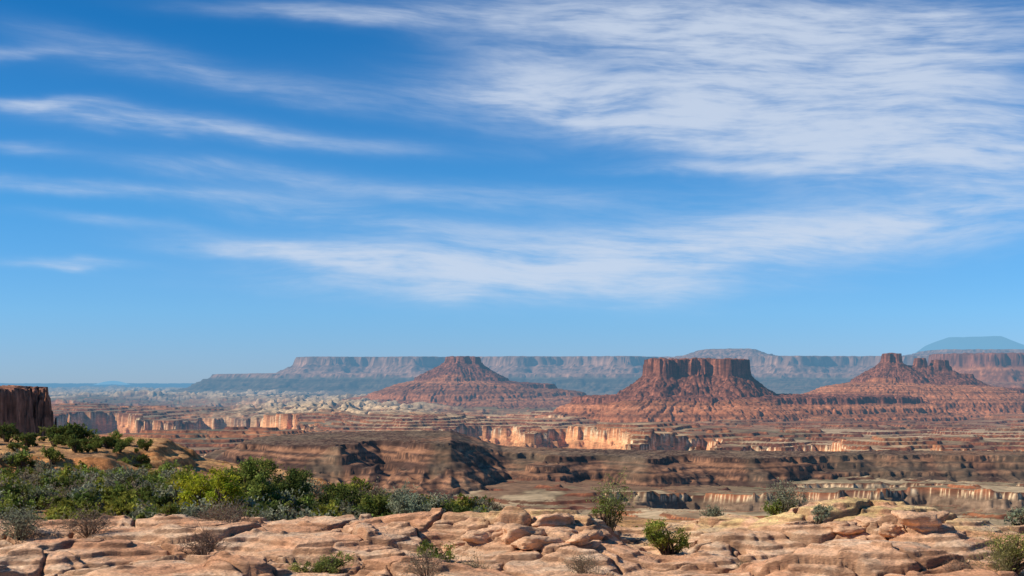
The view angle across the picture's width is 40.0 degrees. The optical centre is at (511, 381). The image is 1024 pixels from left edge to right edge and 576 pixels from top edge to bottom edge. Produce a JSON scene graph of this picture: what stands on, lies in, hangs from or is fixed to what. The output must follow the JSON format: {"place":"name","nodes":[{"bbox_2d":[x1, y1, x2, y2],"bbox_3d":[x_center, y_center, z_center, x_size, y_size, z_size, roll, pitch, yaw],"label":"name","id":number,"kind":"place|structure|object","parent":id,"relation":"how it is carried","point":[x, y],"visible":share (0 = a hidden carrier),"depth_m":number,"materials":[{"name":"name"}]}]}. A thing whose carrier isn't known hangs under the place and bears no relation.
{"place":"outdoors","nodes":[
{"label":"outdoors","id":0,"kind":"place"},
{"bbox_2d":[0,385,56,435],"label":"sandstone cliff","id":1,"kind":"structure","parent":0,"point":[26,409],"depth_m":1203.56,"materials":[{"name":"brown stone"}]},
{"bbox_2d":[94,381,130,384],"bbox_3d":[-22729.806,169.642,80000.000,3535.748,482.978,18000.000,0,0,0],"label":"distant mountain","id":2,"kind":"structure","parent":0,"point":[112,382],"depth_m":79400.30,"materials":[{"name":"blue stone"}]},
{"bbox_2d":[0,436,693,527],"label":"mesa rim ground","id":3,"kind":"structure","parent":0,"point":[159,451],"depth_m":99.25,"materials":[{"name":"brown stone"}]},
{"bbox_2d":[171,464,248,512],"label":"juniper tree","id":4,"kind":"object","parent":3,"relation":"on","point":[230,489],"visible":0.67,"depth_m":46.88,"materials":[{"name":"green plant"}]},
{"bbox_2d":[217,456,281,491],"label":"juniper tree","id":5,"kind":"object","parent":3,"relation":"on","point":[250,467],"visible":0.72,"depth_m":55.80,"materials":[{"name":"green plant"}]},
{"bbox_2d":[243,471,285,505],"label":"juniper tree","id":6,"kind":"object","parent":3,"relation":"on","point":[262,490],"visible":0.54,"depth_m":49.94,"materials":[{"name":"green plant"}]},
{"bbox_2d":[269,466,314,497],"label":"juniper tree","id":7,"kind":"object","parent":3,"relation":"on","point":[293,479],"visible":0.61,"depth_m":53.55,"materials":[{"name":"green plant"}]},
{"bbox_2d":[311,482,363,509],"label":"juniper tree","id":8,"kind":"object","parent":3,"relation":"on","point":[343,492],"visible":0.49,"depth_m":52.19,"materials":[{"name":"green plant"}]},
{"bbox_2d":[357,490,393,516],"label":"juniper tree","id":9,"kind":"object","parent":3,"relation":"on","point":[379,503],"visible":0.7,"depth_m":50.71,"materials":[{"name":"green plant"}]},
{"bbox_2d":[387,481,423,512],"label":"sagebrush","id":10,"kind":"object","parent":3,"relation":"on","point":[404,487],"visible":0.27,"depth_m":48.98,"materials":[{"name":"grey plant"}]},
{"bbox_2d":[386,484,446,513],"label":"sagebrush","id":11,"kind":"object","parent":3,"relation":"on","point":[401,500],"visible":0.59,"depth_m":47.63,"materials":[{"name":"grey plant"}]},
{"bbox_2d":[425,498,469,512],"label":"juniper tree","id":12,"kind":"object","parent":3,"relation":"on","point":[459,509],"visible":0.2,"depth_m":49.07,"materials":[{"name":"green plant"}]},
{"bbox_2d":[0,421,1023,526],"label":"desert scrub","id":13,"kind":"object","parent":3,"relation":"on","point":[127,491],"visible":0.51,"depth_m":52.68,"materials":[{"name":"green plant"}]},
{"bbox_2d":[0,383,1023,525],"bbox_3d":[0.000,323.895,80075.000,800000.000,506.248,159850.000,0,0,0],"label":"canyon terrain","id":14,"kind":"structure","parent":0,"point":[971,468],"depth_m":5292.65,"materials":[{"name":"brown stone"}]},
{"bbox_2d":[342,356,586,408],"bbox_3d":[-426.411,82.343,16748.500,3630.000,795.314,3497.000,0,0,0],"label":"sandstone butte","id":15,"kind":"object","parent":14,"relation":"on","point":[457,381],"visible":0.48,"depth_m":16330.01,"materials":[{"name":"brown stone"}]},
{"bbox_2d":[535,357,968,422],"bbox_3d":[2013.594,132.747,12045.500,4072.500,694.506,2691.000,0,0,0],"label":"sandstone butte","id":16,"kind":"object","parent":14,"relation":"on","point":[661,389],"visible":0.44,"depth_m":11842.74,"materials":[{"name":"brown stone"}]},
{"bbox_2d":[804,353,1023,416],"bbox_3d":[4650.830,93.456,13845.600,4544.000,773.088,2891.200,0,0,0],"label":"sandstone butte","id":17,"kind":"object","parent":14,"relation":"on","point":[941,383],"visible":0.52,"depth_m":13516.61,"materials":[{"name":"brown stone"}]},
{"bbox_2d":[0,496,1023,575],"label":"slickrock ground","id":18,"kind":"structure","parent":0,"point":[774,545],"depth_m":34.77,"materials":[{"name":"beige stone"}]},
{"bbox_2d":[0,495,59,541],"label":"dry shrub","id":19,"kind":"object","parent":18,"relation":"on","point":[19,523],"visible":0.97,"depth_m":36.83,"materials":[{"name":"grey plant"}]},
{"bbox_2d":[53,497,122,538],"bbox_3d":[-11.147,3.619,36.915,1.806,1.131,1.898,0,0,-22],"label":"dry shrub","id":20,"kind":"object","parent":18,"relation":"on","point":[87,523],"visible":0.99,"depth_m":36.84,"materials":[{"name":"brown plant"}]},
{"bbox_2d":[177,523,234,555],"bbox_3d":[-7.125,3.730,32.897,1.314,1.100,1.430,0,0,0],"label":"dry shrub","id":21,"kind":"object","parent":18,"relation":"on","point":[202,550],"visible":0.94,"depth_m":32.78,"materials":[{"name":"brown plant"}]},
{"bbox_2d":[187,485,269,524],"bbox_3d":[-7.946,3.486,38.978,2.267,1.275,2.270,0,0,42],"label":"dry shrub","id":22,"kind":"object","parent":18,"relation":"on","point":[230,512],"visible":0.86,"depth_m":38.92,"materials":[{"name":"brown plant"}]},
{"bbox_2d":[287,551,356,573],"bbox_3d":[-4.204,4.086,30.929,1.574,0.770,1.218,0,0,0],"label":"blackbrush","id":23,"kind":"object","parent":18,"relation":"on","point":[332,565],"visible":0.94,"depth_m":30.85,"materials":[{"name":"green plant"}]},
{"bbox_2d":[399,544,457,575],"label":"dry shrub","id":24,"kind":"object","parent":18,"relation":"on","point":[418,564],"visible":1,"depth_m":29.45,"materials":[{"name":"brown plant"}]},
{"bbox_2d":[414,539,456,561],"bbox_3d":[-1.794,4.312,33.989,1.161,1.028,1.049,0,0,0],"label":"blackbrush","id":25,"kind":"object","parent":18,"relation":"on","point":[449,553],"visible":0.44,"depth_m":33.96,"materials":[{"name":"green plant"}]},
{"bbox_2d":[441,541,464,550],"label":"sandstone boulder","id":26,"kind":"object","parent":18,"relation":"on","point":[459,543],"visible":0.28,"depth_m":36.05,"materials":[{"name":"beige stone"}]},
{"bbox_2d":[453,551,498,568],"bbox_3d":[-0.954,4.234,32.008,1.142,0.784,1.312,0,0,21],"label":"dry shrub","id":27,"kind":"object","parent":18,"relation":"on","point":[464,563],"visible":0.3,"depth_m":31.99,"materials":[{"name":"brown plant"}]},
{"bbox_2d":[461,530,491,543],"bbox_3d":[-0.895,3.878,35.173,0.894,0.329,0.654,1,4,-23],"label":"sandstone boulder","id":28,"kind":"object","parent":18,"relation":"on","point":[478,537],"visible":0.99,"depth_m":34.95,"materials":[{"name":"beige stone"}]},
{"bbox_2d":[478,525,503,533],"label":"sandstone boulder","id":29,"kind":"object","parent":18,"relation":"on","point":[495,529],"visible":0.35,"depth_m":35.35,"materials":[{"name":"beige stone"}]},
{"bbox_2d":[488,522,505,526],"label":"sandstone boulder","id":30,"kind":"object","parent":18,"relation":"on","point":[498,523],"visible":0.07,"depth_m":36.43,"materials":[{"name":"beige stone"}]},
{"bbox_2d":[499,523,547,544],"bbox_3d":[0.310,3.886,35.190,1.348,0.661,1.070,9,-11,-17],"label":"sandstone boulder","id":31,"kind":"object","parent":18,"relation":"on","point":[512,532],"visible":0.53,"depth_m":34.74,"materials":[{"name":"beige stone"}]},
{"bbox_2d":[510,535,564,550],"bbox_3d":[0.630,3.932,34.423,1.222,0.434,0.842,10,-1,-28],"label":"sandstone boulder","id":32,"kind":"object","parent":18,"relation":"on","point":[533,542],"visible":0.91,"depth_m":34.09,"materials":[{"name":"beige stone"}]},
{"bbox_2d":[531,513,575,526],"bbox_3d":[1.066,3.825,38.044,1.380,0.550,1.205,0,-9,-11],"label":"sandstone boulder","id":33,"kind":"object","parent":18,"relation":"on","point":[557,519],"visible":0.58,"depth_m":37.59,"materials":[{"name":"beige stone"}]},
{"bbox_2d":[537,526,577,534],"bbox_3d":[1.000,4.078,36.590,1.435,0.664,1.068,9,-10,6],"label":"sandstone boulder","id":34,"kind":"object","parent":18,"relation":"on","point":[548,530],"visible":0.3,"depth_m":36.26,"materials":[{"name":"beige stone"}]},
{"bbox_2d":[548,529,574,541],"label":"sandstone boulder","id":35,"kind":"object","parent":18,"relation":"on","point":[564,536],"visible":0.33,"depth_m":34.83,"materials":[{"name":"beige stone"}]},
{"bbox_2d":[566,533,589,545],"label":"sandstone boulder","id":36,"kind":"object","parent":18,"relation":"on","point":[580,539],"visible":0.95,"depth_m":34.22,"materials":[{"name":"beige stone"}]},
{"bbox_2d":[559,551,603,574],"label":"dry shrub","id":37,"kind":"object","parent":18,"relation":"on","point":[581,569],"visible":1,"depth_m":31.89,"materials":[{"name":"brown plant"}]},
{"bbox_2d":[578,529,603,541],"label":"sandstone boulder","id":38,"kind":"object","parent":18,"relation":"on","point":[594,534],"visible":0.45,"depth_m":35.76,"materials":[{"name":"beige stone"}]},
{"bbox_2d":[589,540,601,549],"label":"sandstone boulder","id":39,"kind":"object","parent":18,"relation":"on","point":[595,544],"visible":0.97,"depth_m":34.45,"materials":[{"name":"beige stone"}]},
{"bbox_2d":[590,496,630,525],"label":"cliffrose shrub","id":40,"kind":"object","parent":18,"relation":"on","point":[601,510],"visible":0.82,"depth_m":40.55,"materials":[{"name":"green plant"}]},
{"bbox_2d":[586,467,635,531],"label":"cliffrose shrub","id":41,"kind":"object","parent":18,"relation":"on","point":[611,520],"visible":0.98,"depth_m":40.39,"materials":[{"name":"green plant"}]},
{"bbox_2d":[641,518,692,554],"bbox_3d":[3.879,4.032,35.415,1.323,1.337,1.144,0,0,0],"label":"blackbrush","id":42,"kind":"object","parent":18,"relation":"on","point":[657,538],"visible":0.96,"depth_m":35.22,"materials":[{"name":"green plant"}]},
{"bbox_2d":[736,559,752,566],"bbox_3d":[5.616,4.458,34.003,0.461,0.478,0.440,0,0,-31],"label":"dry shrub","id":43,"kind":"object","parent":18,"relation":"on","point":[741,561],"visible":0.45,"depth_m":34.00,"materials":[{"name":"brown plant"}]},
{"bbox_2d":[760,499,796,515],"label":"blackbrush","id":44,"kind":"object","parent":18,"relation":"on","point":[773,509],"visible":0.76,"depth_m":40.92,"materials":[{"name":"green plant"}]},
{"bbox_2d":[762,477,812,512],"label":"blackbrush","id":45,"kind":"object","parent":18,"relation":"on","point":[785,500],"visible":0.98,"depth_m":40.72,"materials":[{"name":"green plant"}]},
{"bbox_2d":[784,521,815,524],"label":"sandstone boulder","id":46,"kind":"object","parent":18,"relation":"on","point":[801,522],"visible":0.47,"depth_m":37.41,"materials":[{"name":"beige stone"}]},
{"bbox_2d":[810,503,834,523],"bbox_3d":[8.304,3.656,37.557,0.587,0.840,0.679,0,0,-29],"label":"blackbrush","id":47,"kind":"object","parent":18,"relation":"on","point":[820,511],"visible":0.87,"depth_m":37.55,"materials":[{"name":"green plant"}]},
{"bbox_2d":[821,521,863,534],"bbox_3d":[8.711,3.835,37.006,1.026,0.420,0.853,-7,-10,-6],"label":"sandstone boulder","id":48,"kind":"object","parent":18,"relation":"on","point":[844,527],"visible":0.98,"depth_m":36.74,"materials":[{"name":"beige stone"}]},
{"bbox_2d":[851,516,881,526],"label":"sandstone boulder","id":49,"kind":"object","parent":18,"relation":"on","point":[863,521],"visible":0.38,"depth_m":37.42,"materials":[{"name":"beige stone"}]},
{"bbox_2d":[878,522,903,538],"bbox_3d":[9.572,3.770,35.627,0.808,0.436,0.611,7,0,-40],"label":"sandstone boulder","id":50,"kind":"object","parent":18,"relation":"on","point":[888,530],"visible":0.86,"depth_m":35.36,"materials":[{"name":"beige stone"}]},
{"bbox_2d":[891,510,941,531],"bbox_3d":[10.224,3.511,35.455,1.237,0.560,0.890,-1,0,-11],"label":"sandstone boulder","id":51,"kind":"object","parent":18,"relation":"on","point":[924,521],"visible":1,"depth_m":35.11,"materials":[{"name":"beige stone"}]},
{"bbox_2d":[929,511,949,521],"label":"sandstone boulder","id":52,"kind":"object","parent":18,"relation":"on","point":[942,515],"visible":0.36,"depth_m":36.13,"materials":[{"name":"beige stone"}]},
{"bbox_2d":[941,551,985,571],"bbox_3d":[9.382,3.877,29.321,1.015,0.705,0.874,0,0,22],"label":"dry shrub","id":53,"kind":"object","parent":18,"relation":"on","point":[958,567],"visible":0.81,"depth_m":29.33,"materials":[{"name":"brown plant"}]},
{"bbox_2d":[962,522,1023,571],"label":"rabbitbrush","id":54,"kind":"object","parent":18,"relation":"on","point":[1001,559],"visible":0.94,"depth_m":29.96,"materials":[{"name":"green plant"}]},
{"bbox_2d":[985,532,1023,575],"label":"rabbitbrush","id":55,"kind":"object","parent":18,"relation":"on","point":[1017,571],"visible":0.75,"depth_m":30.09,"materials":[{"name":"green plant"}]},
{"bbox_2d":[0,0,1023,383],"label":"sky","id":56,"kind":"structure","parent":0,"point":[191,191],"materials":[{"name":"blue"}]},
{"bbox_2d":[53,348,1023,395],"bbox_3d":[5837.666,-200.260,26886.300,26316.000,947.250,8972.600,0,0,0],"label":"distant plateau","id":57,"kind":"structure","parent":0,"point":[587,375],"depth_m":26196.39,"materials":[{"name":"stone"}]},
{"bbox_2d":[916,336,1023,352],"bbox_3d":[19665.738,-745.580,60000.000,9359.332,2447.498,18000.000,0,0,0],"label":"distant mountain","id":58,"kind":"structure","parent":0,"point":[987,342],"depth_m":58479.71,"materials":[{"name":"blue stone"}]},
{"bbox_2d":[927,352,1023,387],"bbox_3d":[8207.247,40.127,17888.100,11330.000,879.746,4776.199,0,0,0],"label":"red mesa","id":59,"kind":"structure","parent":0,"point":[1001,369],"depth_m":18404.34,"materials":[{"name":"brown stone"}]}
]}

